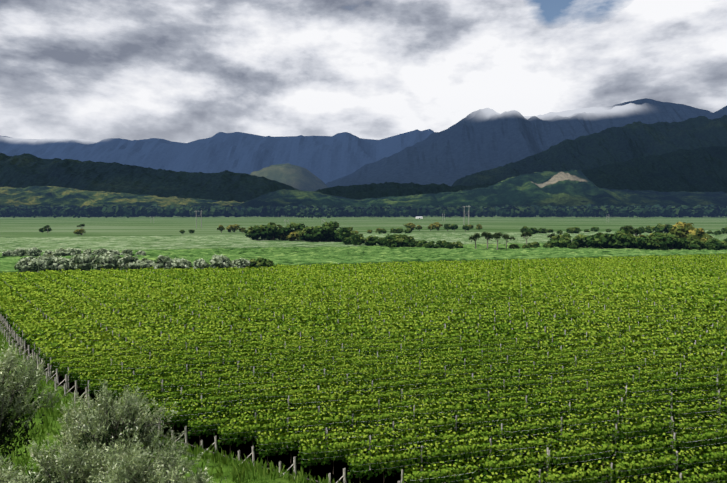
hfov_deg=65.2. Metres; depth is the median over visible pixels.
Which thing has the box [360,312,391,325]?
vine
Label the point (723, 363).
vine
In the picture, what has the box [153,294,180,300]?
vine
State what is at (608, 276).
vine
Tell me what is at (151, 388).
vine
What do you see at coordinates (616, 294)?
vine
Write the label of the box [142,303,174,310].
vine
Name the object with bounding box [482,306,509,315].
vine
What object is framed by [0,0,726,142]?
sky
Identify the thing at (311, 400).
vine
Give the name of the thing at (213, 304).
vine
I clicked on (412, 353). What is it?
vine
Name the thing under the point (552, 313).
vine
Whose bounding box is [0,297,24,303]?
vine
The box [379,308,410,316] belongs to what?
vine
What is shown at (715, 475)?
vine
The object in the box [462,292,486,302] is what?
vine
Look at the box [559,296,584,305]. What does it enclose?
vine
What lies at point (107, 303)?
vine
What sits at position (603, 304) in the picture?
vine
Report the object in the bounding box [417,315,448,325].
vine
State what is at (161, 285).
vine
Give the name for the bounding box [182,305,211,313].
vine
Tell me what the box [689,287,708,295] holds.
vine
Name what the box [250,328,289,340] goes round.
vine
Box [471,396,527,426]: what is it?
vine
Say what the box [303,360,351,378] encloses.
vine
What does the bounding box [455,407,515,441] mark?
vine
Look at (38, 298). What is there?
vine
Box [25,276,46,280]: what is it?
vine
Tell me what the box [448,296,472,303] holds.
vine
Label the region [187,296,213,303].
vine
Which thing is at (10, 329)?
end posts
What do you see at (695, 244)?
shrub
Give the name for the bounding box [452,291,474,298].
vine
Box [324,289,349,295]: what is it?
vine
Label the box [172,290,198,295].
vine
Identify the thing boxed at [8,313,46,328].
vine
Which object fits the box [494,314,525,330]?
vine
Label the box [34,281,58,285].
vine
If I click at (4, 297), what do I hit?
vine
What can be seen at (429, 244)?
shrub
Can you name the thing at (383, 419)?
vine
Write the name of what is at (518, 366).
vine
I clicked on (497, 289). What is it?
vine
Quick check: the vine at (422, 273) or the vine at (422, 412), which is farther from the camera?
the vine at (422, 273)
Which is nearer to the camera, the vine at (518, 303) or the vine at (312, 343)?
the vine at (312, 343)
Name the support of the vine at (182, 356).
on the vineyard floor
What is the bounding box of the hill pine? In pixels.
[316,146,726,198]
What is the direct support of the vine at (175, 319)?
on the hillside grass at (194, 470)
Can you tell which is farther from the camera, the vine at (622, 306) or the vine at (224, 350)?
the vine at (622, 306)
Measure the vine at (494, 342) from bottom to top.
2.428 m
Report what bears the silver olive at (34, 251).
on the ground at (31, 226)
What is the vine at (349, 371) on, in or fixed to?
on the hillside grass at (194, 470)
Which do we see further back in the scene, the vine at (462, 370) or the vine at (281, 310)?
the vine at (281, 310)
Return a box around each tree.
[0,203,726,217]
[0,339,68,464]
[0,432,122,482]
[11,465,43,482]
[45,379,194,482]
[72,454,212,482]
[73,434,202,482]
[469,233,480,248]
[481,231,492,247]
[491,232,503,249]
[502,234,514,247]
[521,232,532,244]
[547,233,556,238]
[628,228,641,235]
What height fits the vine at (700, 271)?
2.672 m
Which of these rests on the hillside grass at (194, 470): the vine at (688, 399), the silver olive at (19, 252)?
the vine at (688, 399)
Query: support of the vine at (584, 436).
on the hillside grass at (194, 470)
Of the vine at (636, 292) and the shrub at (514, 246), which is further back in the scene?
the shrub at (514, 246)
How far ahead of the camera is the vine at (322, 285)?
121.51 m
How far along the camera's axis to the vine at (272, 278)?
133.01 m
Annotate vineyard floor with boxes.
[0,290,726,482]
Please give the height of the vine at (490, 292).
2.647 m
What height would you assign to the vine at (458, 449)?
2.615 m
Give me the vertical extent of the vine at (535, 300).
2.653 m
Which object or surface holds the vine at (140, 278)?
on the vineyard floor
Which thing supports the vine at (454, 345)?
on the hillside grass at (194, 470)
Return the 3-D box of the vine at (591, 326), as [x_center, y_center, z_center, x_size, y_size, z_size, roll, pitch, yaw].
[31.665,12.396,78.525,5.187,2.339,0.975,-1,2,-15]
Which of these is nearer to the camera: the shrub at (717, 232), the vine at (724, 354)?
the vine at (724, 354)
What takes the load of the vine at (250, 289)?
on the vineyard floor
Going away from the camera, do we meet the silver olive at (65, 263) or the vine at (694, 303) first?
the vine at (694, 303)
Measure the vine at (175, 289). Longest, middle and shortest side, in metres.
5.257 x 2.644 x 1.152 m
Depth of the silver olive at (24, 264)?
152.67 m
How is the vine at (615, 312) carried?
on the hillside grass at (194, 470)
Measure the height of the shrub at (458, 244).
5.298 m
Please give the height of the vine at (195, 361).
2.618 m
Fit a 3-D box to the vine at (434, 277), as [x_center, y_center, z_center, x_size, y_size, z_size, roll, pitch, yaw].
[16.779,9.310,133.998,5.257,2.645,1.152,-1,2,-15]
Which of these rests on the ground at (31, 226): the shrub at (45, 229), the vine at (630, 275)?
the shrub at (45, 229)
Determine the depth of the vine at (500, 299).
102.28 m
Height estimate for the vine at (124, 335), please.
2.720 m
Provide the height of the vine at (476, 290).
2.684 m
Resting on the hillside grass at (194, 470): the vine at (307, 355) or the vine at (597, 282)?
the vine at (307, 355)
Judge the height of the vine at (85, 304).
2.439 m
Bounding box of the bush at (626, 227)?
[619,225,635,234]
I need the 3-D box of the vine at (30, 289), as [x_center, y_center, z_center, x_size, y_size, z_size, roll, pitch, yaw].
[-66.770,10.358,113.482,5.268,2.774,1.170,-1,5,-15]
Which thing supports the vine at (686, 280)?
on the vineyard floor
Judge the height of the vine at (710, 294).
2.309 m
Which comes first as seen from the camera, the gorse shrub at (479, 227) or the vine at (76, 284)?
the vine at (76, 284)
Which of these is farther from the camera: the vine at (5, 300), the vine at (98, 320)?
the vine at (5, 300)
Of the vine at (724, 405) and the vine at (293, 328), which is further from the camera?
the vine at (293, 328)
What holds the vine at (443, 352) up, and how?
on the hillside grass at (194, 470)
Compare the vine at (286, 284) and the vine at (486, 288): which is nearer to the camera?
the vine at (486, 288)
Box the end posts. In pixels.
[0,314,399,482]
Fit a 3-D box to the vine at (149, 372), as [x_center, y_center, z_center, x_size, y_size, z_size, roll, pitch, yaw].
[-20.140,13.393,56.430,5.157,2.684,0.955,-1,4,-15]
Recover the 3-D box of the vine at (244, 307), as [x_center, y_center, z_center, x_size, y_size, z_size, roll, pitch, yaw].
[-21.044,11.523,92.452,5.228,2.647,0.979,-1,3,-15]
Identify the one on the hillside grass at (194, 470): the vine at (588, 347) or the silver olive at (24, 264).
the vine at (588, 347)
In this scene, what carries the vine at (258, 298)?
on the hillside grass at (194, 470)
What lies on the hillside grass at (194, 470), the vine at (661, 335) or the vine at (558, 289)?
the vine at (661, 335)
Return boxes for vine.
[0,272,17,274]
[0,275,20,279]
[0,291,18,295]
[0,294,22,300]
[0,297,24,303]
[0,299,25,304]
[0,300,28,305]
[0,302,30,311]
[0,303,34,318]
[1,307,37,318]
[4,308,40,316]
[5,279,30,284]
[6,311,42,324]
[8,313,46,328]
[9,282,31,284]
[10,316,49,327]
[11,284,37,291]
[12,319,53,333]
[14,286,43,292]
[15,321,56,340]
[18,291,45,296]
[18,324,60,344]
[21,292,49,297]
[22,326,66,348]
[24,294,48,299]
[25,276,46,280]
[25,295,55,302]
[25,332,70,344]
[26,274,47,277]
[30,277,53,282]
[30,280,55,282]
[30,298,61,304]
[30,336,75,350]
[31,301,64,309]
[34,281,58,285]
[34,338,80,357]
[35,302,68,312]
[38,283,63,287]
[38,344,86,363]
[39,270,59,273]
[39,307,75,314]
[40,305,71,312]
[41,285,66,288]
[43,286,68,291]
[43,310,79,319]
[43,346,93,369]
[45,288,72,294]
[47,313,83,320]
[48,274,72,277]
[48,290,76,294]
[49,316,86,322]
[49,353,100,376]
[50,291,77,295]
[53,293,80,300]
[53,317,91,326]
[57,279,82,284]
[57,295,83,302]
[57,319,94,328]
[58,357,110,379]
[60,281,83,284]
[61,296,89,302]
[61,322,100,334]
[62,297,93,304]
[63,282,87,286]
[64,325,106,337]
[65,271,86,274]
[67,300,96,306]
[67,362,121,387]
[68,284,89,288]
[70,285,95,290]
[70,302,100,306]
[70,330,111,341]
[72,303,104,309]
[74,305,107,313]
[74,333,119,353]
[75,289,101,293]
[77,276,100,280]
[77,369,134,390]
[79,290,105,295]
[79,307,113,317]
[80,337,125,352]
[82,277,103,280]
[83,291,109,296]
[84,311,117,319]
[86,293,114,298]
[86,341,134,358]
[87,313,123,322]
[87,374,146,399]
[88,271,108,274]
[88,280,111,285]
[91,282,116,288]
[93,317,128,325]
[94,272,114,275]
[94,296,120,304]
[94,346,140,361]
[96,285,119,289]
[96,298,127,305]
[96,317,134,331]
[98,274,116,277]
[100,268,118,270]
[100,285,127,292]
[100,321,139,329]
[100,351,150,364]
[101,301,130,308]
[104,380,162,404]
[106,301,135,308]
[106,325,146,334]
[107,289,132,293]
[109,303,140,317]
[111,290,137,295]
[111,354,161,374]
[112,327,152,338]
[114,306,147,315]
[115,291,142,298]
[117,273,136,277]
[118,308,152,316]
[119,282,144,288]
[119,388,181,415]
[120,329,161,349]
[121,274,142,278]
[121,293,148,299]
[122,357,174,384]
[123,296,152,300]
[124,311,158,319]
[126,269,145,272]
[126,276,148,280]
[126,285,148,288]
[126,333,168,355]
[127,296,158,303]
[129,286,151,290]
[129,314,164,323]
[132,301,160,306]
[132,336,176,354]
[133,278,155,282]
[133,287,157,291]
[134,362,187,384]
[135,317,170,327]
[138,300,168,308]
[138,394,201,423]
[139,289,167,293]
[140,320,176,329]
[140,340,186,356]
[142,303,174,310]
[143,291,171,295]
[146,274,167,279]
[146,370,201,391]
[148,304,179,312]
[148,323,184,332]
[149,282,174,287]
[149,293,176,297]
[150,345,196,361]
[151,276,172,280]
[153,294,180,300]
[155,271,173,274]
[155,308,186,315]
[155,326,192,336]
[157,296,187,302]
[158,286,183,290]
[159,309,191,318]
[160,400,226,435]
[161,278,184,282]
[162,272,181,274]
[162,349,209,373]
[162,373,219,399]
[163,287,188,292]
[163,330,201,339]
[164,297,192,306]
[165,280,187,284]
[165,313,198,323]
[169,290,193,294]
[169,300,198,304]
[169,331,210,345]
[170,316,205,325]
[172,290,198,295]
[174,275,194,279]
[174,301,204,308]
[174,354,223,373]
[177,316,213,327]
[177,334,219,351]
[178,284,201,287]
[178,293,204,297]
[180,277,201,280]
[181,381,239,409]
[182,293,210,299]
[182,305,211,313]
[183,284,208,290]
[185,321,222,331]
[186,306,218,314]
[187,278,207,282]
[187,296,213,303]
[187,338,230,354]
[187,362,237,386]
[187,411,256,444]
[189,286,212,291]
[192,296,222,303]
[192,309,225,317]
[193,280,215,284]
[193,287,219,292]
[193,325,231,333]
[197,344,241,360]
[199,311,233,318]
[200,275,220,278]
[200,290,223,295]
[201,299,228,306]
[201,328,240,337]
[201,367,253,385]
[201,388,261,415]
[203,283,226,288]
[205,301,235,307]
[208,314,240,321]
[209,292,237,297]
[209,331,249,341]
[210,349,256,366]
[211,285,233,288]
[212,303,242,308]
[213,317,249,324]
[216,286,239,290]
[217,279,240,283]
[217,415,288,453]
[218,294,243,300]
[219,305,249,311]
[219,373,273,399]
[220,288,244,292]
[221,332,260,347]
[222,297,250,303]
[222,318,258,329]
[223,270,241,273]
[223,351,270,370]
[225,289,250,296]
[226,308,257,315]
[226,398,288,422]
[228,298,257,304]
[229,337,271,352]
[231,322,268,333]
[232,277,252,280]
[233,283,255,289]
[233,309,265,324]
[234,291,257,295]
[237,300,264,306]
[237,356,286,375]
[239,377,294,402]
[240,284,262,290]
[240,325,278,336]
[241,311,274,320]
[242,275,262,279]
[242,340,285,355]
[243,293,270,299]
[245,270,262,273]
[245,280,266,283]
[245,287,269,292]
[245,302,272,309]
[249,302,280,311]
[250,294,278,303]
[250,313,283,325]
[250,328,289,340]
[251,289,275,293]
[252,276,273,279]
[253,362,303,383]
[255,424,327,465]
[256,344,300,359]
[256,404,319,430]
[257,277,279,281]
[258,296,286,302]
[258,306,288,312]
[259,318,293,325]
[260,283,281,288]
[261,332,299,344]
[262,383,319,409]
[263,278,285,282]
[263,284,284,289]
[264,290,290,294]
[265,298,292,308]
[266,307,297,314]
[268,320,303,330]
[269,274,288,277]
[270,284,294,290]
[271,292,298,298]
[271,349,316,364]
[272,367,322,389]
[273,336,313,348]
[274,299,301,307]
[274,309,305,318]
[276,280,297,284]
[276,286,299,291]
[278,323,314,334]
[279,294,304,300]
[280,302,310,311]
[281,283,304,286]
[284,311,316,322]
[285,288,308,293]
[285,338,327,353]
[286,294,312,301]
[286,355,333,372]
[287,409,352,443]
[288,325,326,339]
[288,388,346,413]
[289,304,319,311]
[290,289,316,295]
[291,278,312,284]
[293,297,321,302]
[294,285,316,288]
[294,314,327,324]
[294,372,347,395]
[297,432,371,473]
[298,306,328,313]
[299,290,323,295]
[299,343,342,358]
[300,280,320,284]
[300,287,325,290]
[300,327,337,344]
[302,299,330,306]
[303,276,320,280]
[303,318,338,328]
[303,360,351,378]
[306,293,332,297]
[306,308,338,322]
[309,274,329,276]
[311,282,333,288]
[312,302,339,307]
[313,267,331,269]
[313,294,339,300]
[314,332,351,347]
[315,322,349,334]
[316,311,348,320]
[316,348,359,363]
[318,380,373,402]
[319,303,347,314]
[320,284,341,288]
[320,398,380,429]
[321,280,339,282]
[322,275,340,279]
[322,298,348,304]
[324,272,341,275]
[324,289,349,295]
[324,363,374,381]
[326,323,363,338]
[326,335,366,351]
[326,422,393,455]
[327,304,358,313]
[328,314,360,324]
[330,276,349,281]
[330,297,357,304]
[331,291,357,297]
[333,281,353,287]
[333,286,357,291]
[334,352,377,368]
[336,270,355,273]
[337,316,371,325]
[338,299,367,305]
[339,307,369,315]
[339,325,375,339]
[340,292,366,299]
[342,338,383,356]
[344,282,364,288]
[346,387,402,408]
[346,443,423,482]
[347,368,398,390]
[348,280,369,284]
[348,302,377,308]
[350,289,373,294]
[350,311,379,319]
[350,319,384,329]
[350,354,397,374]
[351,329,388,342]
[352,405,414,434]
[358,285,380,291]
[358,291,382,298]
[358,303,388,312]
[359,297,384,303]
[359,343,401,358]
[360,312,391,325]
[362,322,397,334]
[363,274,382,278]
[363,277,384,283]
[365,288,388,291]
[365,293,391,298]
[366,335,404,347]
[367,299,394,304]
[369,305,398,313]
[369,427,439,469]
[370,279,388,284]
[371,314,404,324]
[371,374,424,400]
[373,284,394,288]
[373,359,420,379]
[374,269,392,273]
[374,288,396,294]
[375,272,394,276]
[375,293,401,300]
[375,325,411,340]
[376,347,420,362]
[378,280,400,284]
[378,301,405,307]
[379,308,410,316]
[380,393,436,419]
[382,273,400,278]
[382,285,403,289]
[382,290,404,297]
[384,296,410,301]
[384,316,417,327]
[384,338,422,354]
[387,302,416,309]
[388,271,406,274]
[388,281,408,285]
[388,285,411,291]
[389,275,408,279]
[389,328,426,342]
[391,290,416,296]
[391,311,422,320]
[392,278,412,281]
[392,413,455,450]
[395,298,418,303]
[396,283,415,286]
[397,287,421,291]
[397,364,446,386]
[398,319,430,329]
[398,353,440,370]
[399,305,426,313]
[400,457,479,482]
[401,279,421,284]
[401,340,441,356]
[401,383,455,402]
[403,294,426,298]
[404,313,435,323]
[405,298,432,306]
[405,331,442,344]
[406,270,424,275]
[406,289,430,295]
[409,281,429,285]
[409,322,445,334]
[410,306,439,315]
[411,295,436,300]
[412,278,433,281]
[413,272,432,274]
[413,398,472,428]
[414,286,434,290]
[416,282,437,287]
[416,300,444,308]
[417,291,441,297]
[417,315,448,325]
[419,355,464,376]
[421,287,443,292]
[421,347,462,361]
[422,334,461,349]
[422,436,492,476]
[423,297,447,301]
[423,310,449,317]
[423,372,472,392]
[425,282,447,290]
[425,327,461,338]
[426,275,442,279]
[426,291,451,298]
[427,303,453,313]
[431,289,453,293]
[431,318,463,329]
[433,297,458,305]
[434,277,453,281]
[434,311,465,319]
[434,390,489,410]
[435,284,455,291]
[437,274,455,278]
[437,294,462,299]
[437,423,503,452]
[439,348,483,365]
[440,304,468,315]
[441,339,480,352]
[442,329,477,342]
[443,300,470,306]
[444,363,491,381]
[445,287,466,291]
[445,320,479,332]
[448,282,467,287]
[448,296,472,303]
[449,313,479,324]
[450,279,470,284]
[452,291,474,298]
[453,276,472,281]
[453,306,481,315]
[453,378,505,400]
[454,287,477,292]
[455,274,474,279]
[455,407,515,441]
[456,303,483,308]
[458,296,484,302]
[460,344,501,358]
[461,277,481,281]
[461,325,494,335]
[461,332,497,347]
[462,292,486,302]
[462,316,494,325]
[464,309,494,319]
[464,354,508,374]
[464,467,543,482]
[465,288,487,293]
[468,282,489,286]
[468,305,496,310]
[470,298,496,306]
[471,367,519,392]
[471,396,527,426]
[473,293,497,299]
[476,290,497,295]
[476,448,550,482]
[478,286,499,291]
[478,320,510,329]
[478,326,512,341]
[478,337,517,351]
[480,284,498,287]
[480,312,509,323]
[481,301,507,307]
[481,347,523,363]
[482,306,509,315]
[485,297,510,302]
[486,384,539,412]
[488,287,509,294]
[489,280,509,285]
[489,432,556,462]
[490,278,510,280]
[491,274,510,278]
[491,360,535,381]
[493,321,526,332]
[494,308,522,315]
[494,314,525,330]
[496,298,522,306]
[496,304,521,316]
[497,292,521,301]
[497,330,531,345]
[498,289,521,294]
[499,340,539,355]
[499,414,563,443]
[500,279,520,283]
[500,285,521,291]
[502,276,518,279]
[503,271,520,274]
[505,374,553,395]
[506,351,549,367]
[508,300,534,306]
[508,306,536,312]
[509,286,532,293]
[509,296,531,302]
[510,283,529,288]
[510,311,537,320]
[510,317,540,325]
[512,290,532,296]
[512,399,570,430]
[513,325,543,339]
[515,333,553,349]
[517,364,563,389]
[520,280,540,286]
[521,278,540,285]
[521,291,545,298]
[521,296,546,304]
[521,302,548,312]
[522,287,543,292]
[522,345,560,361]
[523,306,552,316]
[524,389,580,411]
[526,314,554,321]
[527,319,558,330]
[530,274,547,277]
[530,328,565,342]
[531,283,552,287]
[532,354,576,375]
[534,289,556,296]
[534,295,557,299]
[535,300,556,304]
[536,303,564,312]
[537,337,574,351]
[537,380,589,399]
[537,460,613,482]
[538,309,566,316]
[541,317,572,329]
[542,281,561,286]
[544,287,566,291]
[544,290,567,296]
[544,323,577,334]
[544,436,616,478]
[546,270,562,273]
[547,296,569,302]
[547,347,588,364]
[548,299,573,308]
[550,278,568,282]
[550,370,598,395]
[551,306,578,312]
[553,282,570,286]
[553,284,575,292]
[553,333,587,346]
[553,422,618,452]
[554,289,576,297]
[555,311,584,323]
[558,294,580,299]
[558,319,589,330]
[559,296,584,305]
[560,407,618,436]
[561,280,580,287]
[561,342,599,356]
[561,360,607,382]
[564,303,588,309]
[565,326,598,339]
[566,272,582,276]
[566,275,585,279]
[566,288,585,291]
[566,308,595,318]
[567,395,623,422]
[569,291,590,295]
[570,294,595,304]
[571,281,590,285]
[571,315,601,325]
[573,300,598,305]
[574,353,617,371]
[575,284,594,288]
[575,336,610,350]
[575,385,627,407]
[576,323,608,334]
[577,288,597,292]
[579,305,603,311]
[580,291,604,299]
[581,279,598,283]
[582,309,611,325]
[584,297,608,302]
[585,275,601,278]
[585,328,620,343]
[585,373,635,397]
[586,345,625,364]
[587,285,606,290]
[587,316,618,325]
[588,300,614,310]
[591,280,610,284]
[591,289,612,294]
[594,294,616,299]
[594,307,621,315]
[595,366,640,390]
[597,324,629,336]
[597,338,635,355]
[599,287,618,292]
[599,298,622,307]
[599,313,628,324]
[602,274,619,279]
[603,281,623,286]
[604,302,631,310]
[605,357,647,377]
[606,292,626,296]
[607,321,638,331]
[607,449,680,482]
[608,284,627,288]
[609,295,631,302]
[610,280,628,284]
[610,309,638,317]
[610,334,643,345]
[611,288,633,295]
[611,433,676,470]
[611,470,683,482]
[613,414,674,446]
[615,299,638,313]
[615,350,655,366]
[615,402,672,437]
[616,271,632,274]
[617,293,639,300]
[618,267,634,271]
[619,315,647,326]
[619,328,653,340]
[620,274,637,277]
[620,390,673,415]
[622,306,646,311]
[623,297,647,303]
[624,281,642,285]
[624,343,662,362]
[625,378,673,408]
[626,289,646,294]
[627,283,647,288]
[628,310,656,319]
[630,302,654,308]
[630,322,661,335]
[631,294,655,300]
[632,336,669,351]
[634,287,653,293]
[634,369,678,391]
[637,307,665,315]
[639,299,661,304]
[639,319,668,331]
[640,291,661,297]
[640,363,681,382]
[641,280,660,283]
[641,285,660,290]
[643,271,659,274]
[644,331,676,343]
[646,295,670,301]
[646,354,685,370]
[647,304,672,311]
[648,283,667,287]
[648,314,675,323]
[650,325,683,338]
[651,346,691,363]
[653,277,671,280]
[653,292,677,299]
[653,299,679,307]
[654,265,669,268]
[655,288,675,291]
[656,309,683,319]
[659,274,677,277]
[660,279,679,284]
[660,321,690,330]
[661,284,681,289]
[661,341,696,355]
[662,289,683,298]
[662,298,686,303]
[665,307,690,317]
[666,281,686,290]
[666,316,695,326]
[666,333,700,347]
[668,288,689,294]
[668,296,691,305]
[668,399,722,430]
[669,387,720,416]
[669,412,726,447]
[671,276,690,279]
[671,376,719,400]
[671,424,726,460]
[673,302,696,311]
[673,312,702,320]
[674,285,695,290]
[675,366,720,391]
[675,444,726,478]
[676,293,697,298]
[676,329,708,342]
[676,461,726,482]
[678,357,720,379]
[679,268,695,272]
[679,279,696,282]
[680,300,703,307]
[681,273,698,276]
[681,283,700,287]
[681,324,713,341]
[683,290,703,295]
[683,309,709,316]
[685,281,704,286]
[685,298,709,302]
[685,351,722,372]
[688,304,716,312]
[688,318,718,332]
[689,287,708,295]
[689,344,726,364]
[690,294,710,299]
[691,269,707,272]
[695,336,726,350]
[696,314,722,325]
[697,277,714,281]
[697,300,721,312]
[698,292,718,298]
[699,282,718,287]
[701,332,726,345]
[702,289,724,294]
[702,310,726,321]
[703,299,726,308]
[705,280,723,285]
[705,328,726,339]
[707,308,726,316]
[708,287,726,291]
[708,295,726,301]
[710,273,726,276]
[712,320,726,335]
[715,305,726,312]
[715,365,726,381]
[715,376,726,398]
[716,386,726,412]
[717,395,726,419]
[718,356,726,373]
[719,349,726,360]
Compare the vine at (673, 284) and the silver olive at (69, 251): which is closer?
the vine at (673, 284)
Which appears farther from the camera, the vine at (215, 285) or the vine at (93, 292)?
the vine at (215, 285)
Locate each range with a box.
[0,129,433,183]
[326,98,726,186]
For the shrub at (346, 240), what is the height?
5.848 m
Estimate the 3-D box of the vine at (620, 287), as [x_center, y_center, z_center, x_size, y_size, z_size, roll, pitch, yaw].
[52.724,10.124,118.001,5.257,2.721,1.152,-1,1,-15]
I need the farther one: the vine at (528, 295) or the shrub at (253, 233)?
the shrub at (253, 233)
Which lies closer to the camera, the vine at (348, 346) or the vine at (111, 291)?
the vine at (348, 346)
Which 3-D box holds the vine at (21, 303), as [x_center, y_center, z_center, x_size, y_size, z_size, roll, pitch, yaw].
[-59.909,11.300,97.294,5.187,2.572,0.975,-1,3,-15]
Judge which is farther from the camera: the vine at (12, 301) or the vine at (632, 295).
the vine at (632, 295)
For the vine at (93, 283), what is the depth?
123.63 m
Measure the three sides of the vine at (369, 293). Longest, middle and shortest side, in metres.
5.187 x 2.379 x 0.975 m
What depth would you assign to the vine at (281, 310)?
89.44 m
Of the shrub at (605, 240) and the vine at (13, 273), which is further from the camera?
the shrub at (605, 240)
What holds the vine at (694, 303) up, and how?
on the hillside grass at (194, 470)
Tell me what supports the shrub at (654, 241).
on the ground at (31, 226)
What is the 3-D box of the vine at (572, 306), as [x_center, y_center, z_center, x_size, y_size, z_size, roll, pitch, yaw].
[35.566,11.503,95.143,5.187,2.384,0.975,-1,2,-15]
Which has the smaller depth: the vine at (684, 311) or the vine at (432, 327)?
the vine at (432, 327)
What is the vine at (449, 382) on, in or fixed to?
on the hillside grass at (194, 470)
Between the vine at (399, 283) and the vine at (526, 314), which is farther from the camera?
the vine at (399, 283)
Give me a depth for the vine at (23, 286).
117.50 m
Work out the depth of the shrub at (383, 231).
429.08 m
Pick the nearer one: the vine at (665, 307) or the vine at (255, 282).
the vine at (665, 307)
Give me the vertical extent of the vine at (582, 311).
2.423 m
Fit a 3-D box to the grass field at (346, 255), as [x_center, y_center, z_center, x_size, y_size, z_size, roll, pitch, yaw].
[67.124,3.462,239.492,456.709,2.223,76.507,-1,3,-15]
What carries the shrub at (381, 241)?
on the ground at (31, 226)
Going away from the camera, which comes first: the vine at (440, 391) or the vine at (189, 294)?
the vine at (440, 391)
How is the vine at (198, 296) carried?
on the hillside grass at (194, 470)
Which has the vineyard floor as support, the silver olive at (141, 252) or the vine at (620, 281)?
the vine at (620, 281)
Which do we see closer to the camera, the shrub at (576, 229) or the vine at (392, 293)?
the vine at (392, 293)
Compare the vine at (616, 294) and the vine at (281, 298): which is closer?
the vine at (281, 298)
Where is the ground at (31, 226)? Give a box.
[0,215,726,272]
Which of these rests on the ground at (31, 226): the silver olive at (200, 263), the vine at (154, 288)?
the silver olive at (200, 263)
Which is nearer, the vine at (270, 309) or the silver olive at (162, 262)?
the vine at (270, 309)
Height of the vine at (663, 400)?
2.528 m
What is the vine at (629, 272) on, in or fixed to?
on the vineyard floor
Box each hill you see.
[0,153,297,201]
[0,186,243,207]
[238,170,726,207]
[250,163,328,191]
[452,115,726,185]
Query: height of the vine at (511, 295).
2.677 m
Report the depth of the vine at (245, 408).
46.42 m
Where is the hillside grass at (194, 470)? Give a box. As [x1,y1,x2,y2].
[0,303,726,482]
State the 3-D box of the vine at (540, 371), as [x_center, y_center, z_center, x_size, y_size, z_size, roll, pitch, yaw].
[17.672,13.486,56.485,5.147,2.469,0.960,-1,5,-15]
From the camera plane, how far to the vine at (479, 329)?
76.46 m
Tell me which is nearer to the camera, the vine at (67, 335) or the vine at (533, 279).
the vine at (67, 335)
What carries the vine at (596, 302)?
on the vineyard floor
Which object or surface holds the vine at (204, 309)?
on the hillside grass at (194, 470)
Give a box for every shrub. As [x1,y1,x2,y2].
[42,227,51,232]
[73,229,83,234]
[217,225,224,232]
[226,225,237,232]
[244,225,264,239]
[250,257,265,269]
[259,222,289,239]
[264,259,273,266]
[278,232,288,239]
[284,222,304,232]
[287,231,298,240]
[298,226,322,240]
[306,226,321,240]
[317,221,340,240]
[325,228,334,240]
[334,230,347,241]
[338,227,356,240]
[342,237,351,244]
[351,234,365,244]
[365,236,379,245]
[377,237,384,244]
[378,228,386,233]
[383,234,408,247]
[396,228,403,232]
[403,223,415,229]
[404,228,411,232]
[404,234,414,246]
[405,240,416,246]
[416,240,427,246]
[425,241,439,247]
[428,224,434,230]
[431,222,442,230]
[436,240,445,246]
[440,241,453,248]
[443,224,451,230]
[451,224,457,230]
[452,241,463,248]
[462,224,469,231]
[476,224,482,230]
[508,244,520,248]
[520,226,528,232]
[525,227,538,233]
[528,241,539,247]
[538,228,546,232]
[547,235,569,247]
[557,232,571,242]
[566,227,573,233]
[567,241,578,248]
[572,234,594,247]
[573,227,581,232]
[588,233,621,248]
[590,227,598,231]
[612,231,636,247]
[614,229,637,247]
[634,234,668,249]
[637,226,646,232]
[645,226,653,232]
[651,231,675,246]
[653,223,666,232]
[661,231,687,249]
[664,224,674,232]
[666,222,702,239]
[681,228,714,241]
[682,239,704,249]
[702,239,725,249]
[714,230,722,234]
[718,241,726,249]
[721,227,726,233]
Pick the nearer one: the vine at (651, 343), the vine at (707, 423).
the vine at (707, 423)
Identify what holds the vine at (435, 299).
on the hillside grass at (194, 470)
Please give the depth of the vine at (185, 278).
131.22 m
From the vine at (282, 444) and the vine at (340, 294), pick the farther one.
the vine at (340, 294)
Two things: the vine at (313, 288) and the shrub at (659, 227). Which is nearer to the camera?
the vine at (313, 288)
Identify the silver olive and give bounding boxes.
[1,250,13,256]
[10,248,24,256]
[14,256,39,271]
[23,247,41,255]
[32,254,62,270]
[43,250,53,255]
[52,256,72,270]
[53,248,67,255]
[63,247,80,255]
[68,252,95,270]
[83,248,92,254]
[90,252,122,269]
[92,248,107,254]
[106,249,119,254]
[116,254,141,269]
[120,249,132,255]
[134,258,153,270]
[135,250,145,255]
[150,255,172,268]
[170,257,191,268]
[192,258,208,269]
[209,253,230,269]
[229,258,251,268]
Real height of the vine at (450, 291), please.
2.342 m
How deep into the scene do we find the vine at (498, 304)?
96.50 m
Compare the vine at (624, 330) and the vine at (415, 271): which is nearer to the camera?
the vine at (624, 330)
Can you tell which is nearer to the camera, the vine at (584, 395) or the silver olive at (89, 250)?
the vine at (584, 395)
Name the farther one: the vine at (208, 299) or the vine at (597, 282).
the vine at (597, 282)
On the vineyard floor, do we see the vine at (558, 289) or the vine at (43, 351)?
the vine at (558, 289)
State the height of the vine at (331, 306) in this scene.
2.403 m
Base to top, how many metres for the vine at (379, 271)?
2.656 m
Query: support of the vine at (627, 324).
on the hillside grass at (194, 470)
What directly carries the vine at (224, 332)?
on the hillside grass at (194, 470)
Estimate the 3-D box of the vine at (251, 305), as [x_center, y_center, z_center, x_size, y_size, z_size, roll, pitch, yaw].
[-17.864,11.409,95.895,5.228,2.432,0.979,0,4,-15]
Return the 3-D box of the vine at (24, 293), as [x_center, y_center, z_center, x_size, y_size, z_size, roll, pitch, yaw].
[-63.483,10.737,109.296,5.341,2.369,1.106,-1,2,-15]
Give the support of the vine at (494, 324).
on the hillside grass at (194, 470)
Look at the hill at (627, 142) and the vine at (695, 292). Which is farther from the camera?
the hill at (627, 142)
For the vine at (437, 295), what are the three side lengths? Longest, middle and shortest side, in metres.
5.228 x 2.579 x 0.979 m
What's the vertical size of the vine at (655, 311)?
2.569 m
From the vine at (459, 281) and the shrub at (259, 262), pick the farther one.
the shrub at (259, 262)

